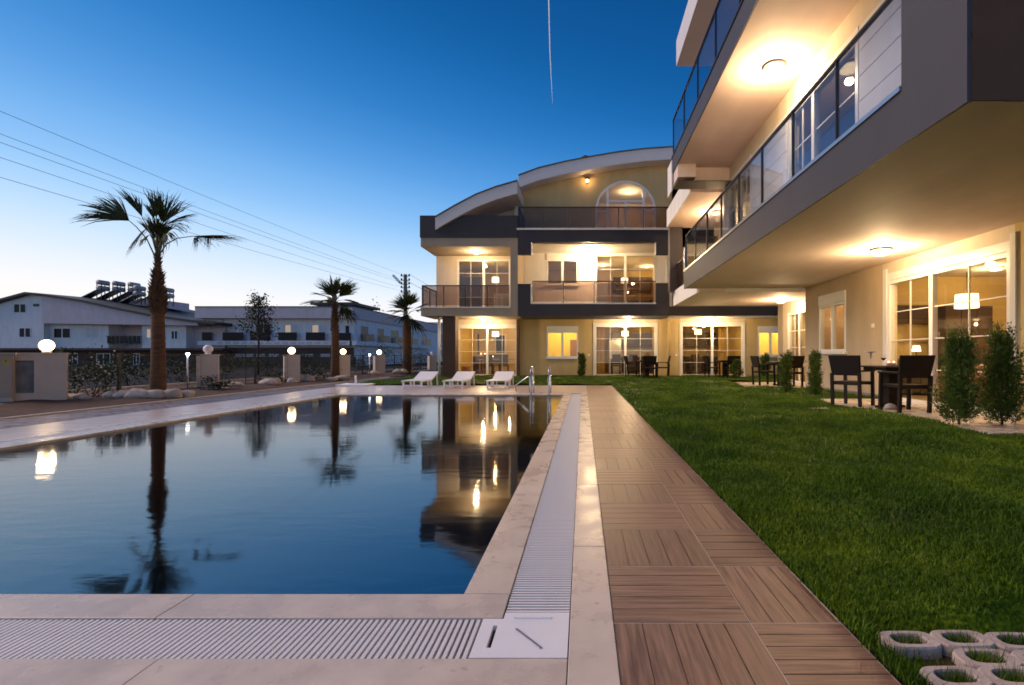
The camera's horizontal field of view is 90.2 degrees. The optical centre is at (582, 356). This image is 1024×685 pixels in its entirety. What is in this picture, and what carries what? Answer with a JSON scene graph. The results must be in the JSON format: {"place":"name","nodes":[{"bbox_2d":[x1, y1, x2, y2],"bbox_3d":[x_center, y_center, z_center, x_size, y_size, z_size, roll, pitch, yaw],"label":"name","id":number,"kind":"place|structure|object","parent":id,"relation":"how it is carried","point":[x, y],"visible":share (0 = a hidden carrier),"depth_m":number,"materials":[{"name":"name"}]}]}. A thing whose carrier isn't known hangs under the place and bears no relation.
{"place":"outdoors","nodes":[
{"label":"outdoors","id":0,"kind":"place"},
{"bbox_2d":[68,363,441,389],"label":"street","id":1,"kind":"structure","parent":0,"point":[147,382],"depth_m":22.32,"materials":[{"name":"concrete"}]},
{"bbox_2d":[198,347,258,379],"bbox_3d":[-14.053,0.350,19.864,1.900,1.406,2.950,0,0,-12],"label":"garden bush","id":2,"kind":"object","parent":1,"relation":"on","point":[229,363],"visible":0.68,"depth_m":19.97,"materials":[{"name":"green plant"}]},
{"bbox_2d":[392,274,409,323],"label":"power pole","id":3,"kind":"object","parent":1,"relation":"on","point":[405,284],"visible":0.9,"depth_m":49.89,"materials":[{"name":"metal"}]},
{"bbox_2d":[0,416,550,593],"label":"pool water","id":4,"kind":"structure","parent":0,"point":[403,508],"depth_m":6.91,"materials":[{"name":"liquid"}]},
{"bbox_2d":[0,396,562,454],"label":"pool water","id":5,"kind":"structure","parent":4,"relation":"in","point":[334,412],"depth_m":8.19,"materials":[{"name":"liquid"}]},
{"bbox_2d":[0,0,711,321],"label":"sky","id":6,"kind":"structure","parent":0,"point":[337,124],"materials":[{"name":"blue"}]},
{"bbox_2d":[459,277,482,306],"bbox_3d":[-5.644,-3.000,25.587,1.100,1.900,0.625,0,0,0],"label":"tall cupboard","id":7,"kind":"object","parent":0,"point":[474,296],"visible":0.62,"depth_m":25.27,"materials":[{"name":"white"}]},
{"bbox_2d":[68,362,907,684],"bbox_3d":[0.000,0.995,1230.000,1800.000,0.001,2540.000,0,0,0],"label":"ground","id":8,"kind":"structure","parent":0,"point":[128,374],"depth_m":18.36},
{"bbox_2d":[15,353,69,400],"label":"utility wall","id":9,"kind":"structure","parent":8,"relation":"on","point":[41,376],"depth_m":10.37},
{"bbox_2d":[0,353,16,400],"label":"electrical cabinet","id":10,"kind":"object","parent":9,"relation":"attached to","point":[7,375],"visible":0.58,"depth_m":9.99,"materials":[{"name":"metal"}]},
{"bbox_2d":[38,340,54,352],"bbox_3d":[-11.155,-0.205,10.517,0.240,0.270,0.240,0,0,0],"label":"globe lamp","id":11,"kind":"object","parent":9,"relation":"on","point":[46,346],"visible":1,"depth_m":10.46,"materials":[{"name":"glass"}]},
{"bbox_2d":[0,292,235,365],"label":"gabled house","id":12,"kind":"structure","parent":8,"relation":"on","point":[29,321],"depth_m":50.40,"materials":[{"name":"paint"}]},
{"bbox_2d":[53,328,70,337],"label":"window","id":13,"kind":"structure","parent":12,"relation":"in","point":[57,332],"depth_m":50.59,"materials":[{"name":"glass"}]},
{"bbox_2d":[85,327,97,337],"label":"window","id":14,"kind":"structure","parent":12,"relation":"in","point":[90,332],"depth_m":50.59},
{"bbox_2d":[82,280,109,300],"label":"solar water heater","id":15,"kind":"object","parent":12,"relation":"on","point":[101,289],"visible":0.84,"depth_m":53.83,"materials":[{"name":"metal"}]},
{"bbox_2d":[97,281,125,300],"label":"solar water heater","id":16,"kind":"object","parent":12,"relation":"on","point":[116,290],"visible":0.9,"depth_m":54.59,"materials":[{"name":"metal"}]},
{"bbox_2d":[111,282,140,300],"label":"solar water heater","id":17,"kind":"object","parent":12,"relation":"on","point":[129,292],"visible":0.6,"depth_m":55.16,"materials":[{"name":"metal"}]},
{"bbox_2d":[119,285,145,304],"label":"solar water heater","id":18,"kind":"object","parent":12,"relation":"on","point":[137,294],"visible":0.99,"depth_m":54.27,"materials":[{"name":"metal"}]},
{"bbox_2d":[0,377,387,419],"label":"bed kerb","id":19,"kind":"structure","parent":8,"relation":"on","point":[31,415],"depth_m":10.22,"materials":[{"name":"concrete"}]},
{"bbox_2d":[0,377,402,428],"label":"paver strip","id":20,"kind":"object","parent":8,"relation":"on","point":[24,421],"visible":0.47,"depth_m":9.30,"materials":[{"name":"stone"}]},
{"bbox_2d":[0,373,405,417],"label":"soil bed","id":21,"kind":"object","parent":8,"relation":"on","point":[19,408],"visible":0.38,"depth_m":10.58,"materials":[{"name":"soil"}]},
{"bbox_2d":[60,343,98,393],"bbox_3d":[-11.627,0.341,11.624,0.661,1.310,0.666,0,0,17],"label":"garden bush","id":22,"kind":"object","parent":21,"relation":"on","point":[69,378],"visible":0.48,"depth_m":11.64,"materials":[{"name":"green plant"}]},
{"bbox_2d":[42,345,135,396],"bbox_3d":[-11.084,0.391,11.334,1.532,1.306,1.183,0,0,-22],"label":"garden bush","id":23,"kind":"object","parent":21,"relation":"on","point":[94,371],"visible":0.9,"depth_m":11.24,"materials":[{"name":"green plant"}]},
{"bbox_2d":[79,348,170,385],"bbox_3d":[-15.092,0.366,17.027,2.700,1.266,2.535,0,0,0],"label":"garden bush","id":24,"kind":"object","parent":21,"relation":"on","point":[134,369],"visible":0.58,"depth_m":16.88,"materials":[{"name":"green plant"}]},
{"bbox_2d":[124,388,148,397],"bbox_3d":[-9.778,0.843,11.157,0.623,0.280,0.341,0,0,0],"label":"boulder","id":25,"kind":"object","parent":21,"relation":"on","point":[137,393],"visible":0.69,"depth_m":11.04,"materials":[{"name":"stone"}]},
{"bbox_2d":[69,186,246,390],"bbox_3d":[-9.581,-1.556,11.688,3.480,5.139,1.647,0,0,8],"label":"palm tree","id":26,"kind":"object","parent":21,"relation":"on","point":[157,298],"visible":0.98,"depth_m":11.68,"materials":[{"name":"green plant"}]},
{"bbox_2d":[164,388,182,397],"bbox_3d":[-9.316,0.858,11.391,0.440,0.258,0.334,0,0,0],"label":"boulder","id":27,"kind":"object","parent":21,"relation":"on","point":[173,393],"visible":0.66,"depth_m":11.33,"materials":[{"name":"stone"}]},
{"bbox_2d":[146,352,233,382],"bbox_3d":[-14.004,0.459,18.061,2.475,1.173,2.407,0,0,23],"label":"garden bush","id":28,"kind":"object","parent":21,"relation":"on","point":[176,365],"visible":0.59,"depth_m":17.73,"materials":[{"name":"green plant"}]},
{"bbox_2d":[191,375,237,389],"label":"garden bush","id":29,"kind":"object","parent":21,"relation":"on","point":[218,385],"visible":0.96,"depth_m":13.99,"materials":[{"name":"green plant"}]},
{"bbox_2d":[235,289,282,374],"bbox_3d":[-17.450,-1.271,27.057,2.473,4.544,2.223,0,0,37],"label":"young tree","id":30,"kind":"object","parent":21,"relation":"on","point":[260,304],"visible":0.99,"depth_m":26.96,"materials":[{"name":"green plant"}]},
{"bbox_2d":[299,275,361,376],"bbox_3d":[-10.027,-1.124,20.046,2.264,4.275,2.286,0,0,0],"label":"palm tree","id":31,"kind":"object","parent":21,"relation":"on","point":[337,287],"visible":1,"depth_m":20.00,"materials":[{"name":"green plant"}]},
{"bbox_2d":[195,354,219,388],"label":"fence pillar","id":32,"kind":"structure","parent":8,"relation":"on","point":[207,364],"depth_m":14.08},
{"bbox_2d":[68,365,441,392],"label":"street kerb","id":33,"kind":"structure","parent":8,"relation":"on","point":[167,385],"depth_m":16.60,"materials":[{"name":"concrete"}]},
{"bbox_2d":[227,349,282,376],"bbox_3d":[-15.187,0.449,23.947,3.072,1.562,2.466,0,0,-42],"label":"garden bush","id":34,"kind":"object","parent":8,"relation":"on","point":[269,367],"visible":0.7,"depth_m":23.88,"materials":[{"name":"green plant"}]},
{"bbox_2d":[189,357,355,366],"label":"garden wall","id":35,"kind":"structure","parent":8,"relation":"on","point":[328,359],"depth_m":46.00,"materials":[{"name":"stone"}]},
{"bbox_2d":[283,355,300,381],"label":"fence pillar","id":36,"kind":"structure","parent":8,"relation":"on","point":[293,366],"depth_m":18.21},
{"bbox_2d":[0,393,619,684],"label":"pool coping","id":37,"kind":"object","parent":8,"relation":"on","point":[592,658],"visible":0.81,"depth_m":1.87,"materials":[{"name":"stone"}]},
{"bbox_2d":[0,394,331,444],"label":"gutter grating","id":38,"kind":"object","parent":37,"relation":"on","point":[63,434],"visible":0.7,"depth_m":7.16,"materials":[{"name":"plastic"}]},
{"bbox_2d":[0,620,480,658],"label":"gutter grating","id":39,"kind":"object","parent":37,"relation":"on","point":[194,639],"visible":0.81,"depth_m":1.71,"materials":[{"name":"plastic"}]},
{"bbox_2d":[340,393,570,393],"bbox_3d":[-3.258,0.977,12.807,5.894,0.046,0.237,0,0,0],"label":"gutter grating","id":40,"kind":"object","parent":37,"relation":"on","point":[444,393],"visible":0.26,"depth_m":12.90,"materials":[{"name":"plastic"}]},
{"bbox_2d":[468,613,568,658],"bbox_3d":[-0.205,0.958,1.734,0.311,0.024,0.281,0,0,0],"label":"corner plate","id":41,"kind":"object","parent":37,"relation":"on","point":[531,635],"visible":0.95,"depth_m":1.71,"materials":[{"name":"white plastic"}]},
{"bbox_2d":[530,366,550,430],"bbox_3d":[-1.063,1.045,12.760,0.484,1.612,0.761,0,0,0],"label":"pool ladder","id":42,"kind":"object","parent":37,"relation":"attached to","point":[549,378],"visible":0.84,"depth_m":12.46,"materials":[{"name":"metal"}]},
{"bbox_2d":[506,394,580,616],"bbox_3d":[-0.169,0.977,7.282,0.237,0.046,10.805,0,0,0],"label":"gutter grating","id":43,"kind":"object","parent":37,"relation":"on","point":[542,584],"visible":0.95,"depth_m":2.64,"materials":[{"name":"plastic"}]},
{"bbox_2d":[567,403,580,659],"bbox_3d":[-3.248,1.115,7.260,6.404,0.030,11.340,0,0,0],"label":"gutter channel","id":44,"kind":"object","parent":37,"relation":"in","point":[572,563],"depth_m":2.58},
{"bbox_2d":[195,302,437,364],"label":"flat roofed house","id":45,"kind":"structure","parent":8,"relation":"on","point":[308,329],"depth_m":52.00,"materials":[{"name":"paint"}]},
{"bbox_2d":[228,324,246,340],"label":"window","id":46,"kind":"structure","parent":45,"relation":"in","point":[230,328],"depth_m":51.99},
{"bbox_2d":[222,369,431,387],"bbox_3d":[-10.600,1.040,23.650,0.200,0.220,24.700,0,0,0],"label":"fence footing","id":47,"kind":"object","parent":8,"relation":"on","point":[393,373],"depth_m":32.57,"materials":[{"name":"concrete"}]},
{"bbox_2d":[117,353,200,391],"bbox_3d":[-10.596,0.465,12.800,0.048,1.070,2.544,0,0,0],"label":"fence","id":48,"kind":"object","parent":47,"relation":"on","point":[119,369],"visible":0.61,"depth_m":11.57,"materials":[{"name":"metal"}]},
{"bbox_2d":[219,354,288,385],"bbox_3d":[-10.596,0.465,16.350,0.048,1.070,3.644,0,0,0],"label":"fence","id":49,"kind":"object","parent":47,"relation":"on","point":[254,373],"visible":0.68,"depth_m":16.32,"materials":[{"name":"metal"}]},
{"bbox_2d":[339,355,350,375],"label":"fence pillar","id":50,"kind":"structure","parent":8,"relation":"on","point":[344,361],"depth_m":22.15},
{"bbox_2d":[373,355,385,373],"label":"fence pillar","id":51,"kind":"structure","parent":8,"relation":"on","point":[379,363],"depth_m":26.10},
{"bbox_2d":[380,289,428,373],"bbox_3d":[-10.003,-1.379,28.305,2.812,4.788,3.010,0,0,0],"label":"palm tree","id":52,"kind":"object","parent":8,"relation":"on","point":[405,301],"visible":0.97,"depth_m":28.23,"materials":[{"name":"green plant"}]},
{"bbox_2d":[0,385,900,684],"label":"pool deck","id":53,"kind":"structure","parent":8,"relation":"on","point":[706,587],"depth_m":2.16,"materials":[{"name":"wood"}]},
{"bbox_2d":[401,371,438,388],"bbox_3d":[-5.005,0.728,15.629,0.589,0.458,1.758,0,0,0],"label":"sun lounger","id":54,"kind":"object","parent":53,"relation":"on","point":[423,376],"visible":0.98,"depth_m":15.85,"materials":[{"name":"white plastic"}]},
{"bbox_2d":[442,371,474,388],"bbox_3d":[-3.805,0.728,15.629,0.589,0.458,1.758,0,0,0],"label":"sun lounger","id":55,"kind":"object","parent":53,"relation":"on","point":[464,376],"visible":0.98,"depth_m":15.89,"materials":[{"name":"white plastic"}]},
{"bbox_2d":[486,371,513,388],"bbox_3d":[-2.535,0.728,15.629,0.589,0.458,1.758,0,0,0],"label":"sun lounger","id":56,"kind":"object","parent":53,"relation":"on","point":[506,376],"visible":0.97,"depth_m":15.93,"materials":[{"name":"white plastic"}]},
{"bbox_2d":[667,0,1023,418],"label":"apartment building","id":57,"kind":"structure","parent":8,"relation":"on","point":[834,152],"depth_m":8.30,"materials":[{"name":"paint"}]},
{"bbox_2d":[727,155,750,232],"bbox_3d":[3.944,-3.585,12.650,0.112,2.170,1.900,0,0,0],"label":"sliding door","id":58,"kind":"structure","parent":57,"relation":"in","point":[729,192],"depth_m":12.70,"materials":[{"name":"white glass"}]},
{"bbox_2d":[762,59,785,75],"bbox_3d":[3.300,-4.956,8.730,0.391,0.126,0.391,0,0,0],"label":"ceiling light","id":59,"kind":"object","parent":57,"relation":"attached to","point":[774,67],"visible":1,"depth_m":8.64,"materials":[{"name":"glass"}]},
{"bbox_2d":[788,310,804,383],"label":"sliding door","id":60,"kind":"structure","parent":57,"relation":"in","point":[800,347],"depth_m":16.87,"materials":[{"name":"white glass"}]},
{"bbox_2d":[788,26,858,179],"bbox_3d":[3.944,-3.585,8.375,0.112,2.170,2.450,0,0,0],"label":"sliding door","id":61,"kind":"structure","parent":57,"relation":"in","point":[814,98],"depth_m":8.52,"materials":[{"name":"white plastic"}]},
{"bbox_2d":[818,290,846,353],"bbox_3d":[6.415,-0.830,12.990,0.210,1.560,1.480,0,0,0],"label":"window","id":62,"kind":"structure","parent":57,"relation":"in","point":[832,300],"depth_m":12.94,"materials":[{"name":"white plastic"}]},
{"bbox_2d":[869,247,893,255],"bbox_3d":[5.450,-1.896,9.240,0.391,0.126,0.391,0,0,0],"label":"ceiling light","id":63,"kind":"object","parent":57,"relation":"attached to","point":[880,251],"visible":1,"depth_m":9.13,"materials":[{"name":"glass"}]},
{"bbox_2d":[897,305,928,341],"bbox_3d":[7.675,-0.775,12.057,1.150,0.850,0.265,0,0,0],"label":"wall shelf","id":64,"kind":"object","parent":57,"relation":"attached to","point":[920,316],"depth_m":11.93,"materials":[{"name":"brown wood"}]},
{"bbox_2d":[897,306,907,322],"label":"cupboard door","id":65,"kind":"structure","parent":64,"relation":"in","point":[902,317],"depth_m":11.93,"materials":[{"name":"wood"}]},
{"bbox_2d":[908,306,928,322],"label":"cupboard door","id":66,"kind":"structure","parent":64,"relation":"in","point":[919,315],"depth_m":11.93,"materials":[{"name":"wood"}]},
{"bbox_2d":[897,358,939,392],"bbox_3d":[7.630,0.455,11.970,1.320,0.810,0.440,0,0,0],"label":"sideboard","id":67,"kind":"object","parent":57,"relation":"in","point":[923,381],"visible":0.14,"depth_m":11.76,"materials":[{"name":"wood"}]},
{"bbox_2d":[887,241,1009,413],"bbox_3d":[6.444,-0.410,9.085,0.112,2.640,3.070,0,0,0],"label":"sliding door","id":68,"kind":"structure","parent":57,"relation":"in","point":[1000,251],"depth_m":9.25,"materials":[{"name":"white glass"}]},
{"bbox_2d":[928,306,992,373],"bbox_3d":[8.850,-0.115,11.863,1.100,2.070,0.575,0,0,0],"label":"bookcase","id":69,"kind":"object","parent":57,"relation":"on","point":[981,319],"visible":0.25,"depth_m":11.57,"materials":[{"name":"wood"}]},
{"bbox_2d":[954,271,978,308],"bbox_3d":[7.550,-1.305,9.950,0.400,0.720,0.394,0,0,0],"label":"pendant lamp","id":70,"kind":"object","parent":57,"relation":"hanging from","point":[964,298],"visible":0.86,"depth_m":9.83,"materials":[{"name":"white fabric"}]},
{"bbox_2d":[494,294,508,306],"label":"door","id":71,"kind":"structure","parent":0,"point":[501,300],"depth_m":27.10,"materials":[{"name":"glass"}]},
{"bbox_2d":[420,146,777,376],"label":"apartment building","id":72,"kind":"structure","parent":0,"point":[532,236],"depth_m":22.99,"materials":[{"name":"paint"}]},
{"bbox_2d":[457,260,509,306],"bbox_3d":[-4.513,-3.231,23.044,2.426,2.321,0.112,0,0,0],"label":"sliding door","id":73,"kind":"structure","parent":72,"relation":"in","point":[458,261],"depth_m":22.99,"materials":[{"name":"white glass"}]},
{"bbox_2d":[459,327,515,375],"bbox_3d":[-4.355,-0.217,23.044,2.742,2.234,0.112,0,0,0],"label":"sliding door","id":74,"kind":"structure","parent":72,"relation":"in","point":[487,351],"depth_m":23.04,"materials":[{"name":"white plastic"}]},
{"bbox_2d":[495,334,505,353],"bbox_3d":[-4.464,-0.650,27.360,0.621,1.100,0.070,0,0,0],"label":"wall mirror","id":75,"kind":"object","parent":72,"relation":"attached to","point":[500,342],"depth_m":27.32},
{"bbox_2d":[545,326,577,358],"bbox_3d":[-0.934,-0.613,23.015,1.531,1.491,0.210,0,0,0],"label":"window","id":76,"kind":"structure","parent":72,"relation":"in","point":[550,329],"depth_m":22.99,"materials":[{"name":"white plastic"}]},
{"bbox_2d":[545,254,578,285],"bbox_3d":[-0.934,-3.913,23.015,1.531,1.443,0.210,0,0,0],"label":"window","id":77,"kind":"structure","parent":72,"relation":"in","point":[562,258],"depth_m":22.97,"materials":[{"name":"white plastic"}]},
{"bbox_2d":[596,327,603,373],"bbox_3d":[0.810,-0.291,23.906,0.505,2.382,0.072,0,0,0],"label":"curtain","id":78,"kind":"object","parent":72,"relation":"hanging from","point":[599,346],"depth_m":23.89,"materials":[{"name":"beige fabric"}]},
{"bbox_2d":[595,325,655,374],"bbox_3d":[1.929,-0.254,23.044,2.790,2.307,0.112,0,0,0],"label":"sliding door","id":79,"kind":"structure","parent":72,"relation":"in","point":[624,326],"depth_m":22.99,"materials":[{"name":"white plastic"}]},
{"bbox_2d":[595,254,655,302],"bbox_3d":[1.929,-3.352,23.044,2.742,2.564,0.112,0,0,0],"label":"sliding door","id":80,"kind":"structure","parent":72,"relation":"in","point":[596,255],"depth_m":22.99,"materials":[{"name":"white plastic"}]},
{"bbox_2d":[595,180,655,227],"bbox_3d":[1.941,-6.636,23.042,2.770,2.696,0.115,0,0,0],"label":"arched window","id":81,"kind":"structure","parent":72,"relation":"in","point":[606,189],"depth_m":22.99,"materials":[{"name":"white glass"}]},
{"bbox_2d":[611,333,651,345],"bbox_3d":[2.697,-0.900,27.322,2.353,0.700,0.347,0,0,0],"label":"wall cupboard","id":82,"kind":"object","parent":72,"relation":"attached to","point":[638,339],"depth_m":27.15,"materials":[{"name":"wood"}]},
{"bbox_2d":[633,333,643,345],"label":"cupboard door","id":83,"kind":"structure","parent":82,"relation":"in","point":[638,338],"depth_m":27.15,"materials":[{"name":"glass"}]},
{"bbox_2d":[613,277,651,290],"bbox_3d":[2.649,-3.860,27.122,2.051,0.700,0.347,0,0,0],"label":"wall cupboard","id":84,"kind":"object","parent":72,"relation":"attached to","point":[634,286],"depth_m":26.95,"materials":[{"name":"wood"}]},
{"bbox_2d":[621,356,652,371],"bbox_3d":[2.697,0.410,27.185,2.393,0.820,0.630,0,0,0],"label":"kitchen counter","id":85,"kind":"object","parent":72,"relation":"in","point":[632,369],"visible":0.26,"depth_m":26.88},
{"bbox_2d":[683,333,715,345],"bbox_3d":[6.309,-0.900,27.322,1.737,0.700,0.347,0,0,0],"label":"window frame","id":86,"kind":"object","parent":72,"relation":"attached to","point":[700,342],"depth_m":27.15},
{"bbox_2d":[683,356,717,371],"bbox_3d":[6.309,0.410,27.185,1.777,0.820,0.630,0,0,0],"label":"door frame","id":87,"kind":"object","parent":72,"relation":"on","point":[701,366],"visible":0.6,"depth_m":26.88,"materials":[{"name":"wood"}]},
{"bbox_2d":[681,325,743,374],"bbox_3d":[5.883,-0.266,23.044,2.839,2.331,0.112,0,0,0],"label":"sliding door","id":88,"kind":"structure","parent":72,"relation":"in","point":[742,326],"depth_m":22.99,"materials":[{"name":"white plastic"}]},
{"bbox_2d":[718,326,726,373],"bbox_3d":[6.608,-0.341,23.906,0.505,2.482,0.072,0,0,0],"label":"curtain","id":89,"kind":"object","parent":72,"relation":"hanging from","point":[722,343],"visible":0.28,"depth_m":23.91,"materials":[{"name":"fabric"}]},
{"bbox_2d":[758,326,777,356],"bbox_3d":[8.528,-0.649,23.015,1.240,1.419,0.210,0,0,0],"label":"window","id":90,"kind":"structure","parent":72,"relation":"in","point":[761,329],"depth_m":22.99,"materials":[{"name":"white plastic"}]},
{"bbox_2d":[597,283,607,302],"bbox_3d":[0.982,-2.935,26.670,0.640,1.750,0.660,0,0,0],"label":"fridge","id":91,"kind":"object","parent":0,"point":[602,292],"visible":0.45,"depth_m":26.38,"materials":[{"name":"metal"}]},
{"bbox_2d":[608,340,620,372],"bbox_3d":[1.677,0.025,26.570,0.640,1.750,0.660,0,0,0],"label":"fridge","id":92,"kind":"object","parent":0,"point":[614,344],"visible":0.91,"depth_m":26.28,"materials":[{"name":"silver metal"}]},
{"bbox_2d":[353,373,1023,684],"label":"lawn","id":93,"kind":"structure","parent":0,"point":[996,623],"depth_m":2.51,"materials":[{"name":"plant"}]},
{"bbox_2d":[577,352,586,376],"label":"cypress shrub","id":94,"kind":"object","parent":93,"relation":"on","point":[582,359],"visible":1,"depth_m":21.83,"materials":[{"name":"green plant"}]},
{"bbox_2d":[641,356,656,377],"bbox_3d":[2.751,0.456,21.131,0.578,0.931,0.618,0,0,-3],"label":"garden armchair","id":95,"kind":"object","parent":93,"relation":"on","point":[649,360],"visible":0.97,"depth_m":20.88,"materials":[{"name":"wicker"}]},
{"bbox_2d":[703,356,720,377],"bbox_3d":[5.531,0.456,21.699,0.617,0.931,0.578,0,0,-4],"label":"garden armchair","id":96,"kind":"object","parent":93,"relation":"on","point":[706,360],"visible":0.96,"depth_m":21.49,"materials":[{"name":"wicker"}]},
{"bbox_2d":[727,359,743,380],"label":"cypress shrub","id":97,"kind":"object","parent":93,"relation":"on","point":[734,365],"visible":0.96,"depth_m":20.55,"materials":[{"name":"green plant"}]},
{"bbox_2d":[760,352,771,375],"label":"cypress shrub","id":98,"kind":"object","parent":93,"relation":"on","point":[765,359],"visible":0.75,"depth_m":21.51,"materials":[{"name":"green plant"}]},
{"bbox_2d":[777,350,794,391],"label":"cypress shrub","id":99,"kind":"object","parent":93,"relation":"on","point":[785,371],"visible":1,"depth_m":12.44,"materials":[{"name":"green plant"}]},
{"bbox_2d":[805,349,824,394],"bbox_3d":[5.323,0.378,11.597,0.420,1.165,0.440,0,0,0],"label":"cypress shrub","id":100,"kind":"object","parent":93,"relation":"on","point":[816,379],"visible":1,"depth_m":11.54,"materials":[{"name":"green plant"}]},
{"bbox_2d":[737,382,804,387],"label":"terrace","id":101,"kind":"structure","parent":0,"point":[747,384],"depth_m":16.37,"materials":[{"name":"stone"}]},
{"bbox_2d":[750,356,775,385],"bbox_3d":[5.731,0.456,16.099,0.617,0.931,0.578,0,0,-4],"label":"garden armchair","id":102,"kind":"object","parent":101,"relation":"on","point":[755,361],"visible":0.96,"depth_m":15.88,"materials":[{"name":"wicker"}]},
{"bbox_2d":[777,356,804,386],"bbox_3d":[6.252,0.456,15.231,0.578,0.931,0.618,0,0,-6],"label":"garden armchair","id":103,"kind":"object","parent":101,"relation":"on","point":[797,361],"visible":0.56,"depth_m":15.00,"materials":[{"name":"wicker"}]},
{"bbox_2d":[821,399,1023,434],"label":"terrace","id":104,"kind":"structure","parent":0,"point":[981,424],"depth_m":7.08,"materials":[{"name":"tile"}]},
{"bbox_2d":[828,355,874,406],"bbox_3d":[5.005,0.451,9.409,0.618,0.931,0.578,0,0,-36],"label":"garden armchair","id":105,"kind":"object","parent":104,"relation":"on","point":[846,365],"visible":0.95,"depth_m":9.30,"materials":[{"name":"wicker"}]},
{"bbox_2d":[861,365,904,407],"bbox_3d":[5.480,0.542,9.020,0.720,0.745,0.720,0,0,-6],"label":"garden table","id":106,"kind":"object","parent":104,"relation":"on","point":[889,394],"visible":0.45,"depth_m":8.93,"materials":[{"name":"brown wood"}]},
{"bbox_2d":[877,355,935,412],"bbox_3d":[5.331,0.451,8.361,0.578,0.931,0.618,0,0,-3],"label":"garden armchair","id":107,"kind":"object","parent":104,"relation":"on","point":[914,366],"visible":0.99,"depth_m":8.12,"materials":[{"name":"wicker"}]},
{"bbox_2d":[927,322,992,424],"bbox_3d":[5.016,0.242,6.735,0.737,1.435,0.788,0,0,0],"label":"cypress shrub","id":108,"kind":"object","parent":104,"relation":"on","point":[960,359],"visible":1,"depth_m":6.67,"materials":[{"name":"green plant"}]},
{"bbox_2d":[971,321,1023,423],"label":"cypress shrub","id":109,"kind":"object","parent":104,"relation":"on","point":[1004,374],"visible":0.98,"depth_m":6.70,"materials":[{"name":"green plant"}]},
{"bbox_2d":[878,630,1023,684],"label":"paver path","id":110,"kind":"structure","parent":0,"point":[937,642],"depth_m":1.62,"materials":[{"name":"grey concrete"}]},
{"bbox_2d":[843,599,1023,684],"bbox_3d":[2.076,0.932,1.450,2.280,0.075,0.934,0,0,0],"label":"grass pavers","id":111,"kind":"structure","parent":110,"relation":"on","point":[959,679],"depth_m":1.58,"materials":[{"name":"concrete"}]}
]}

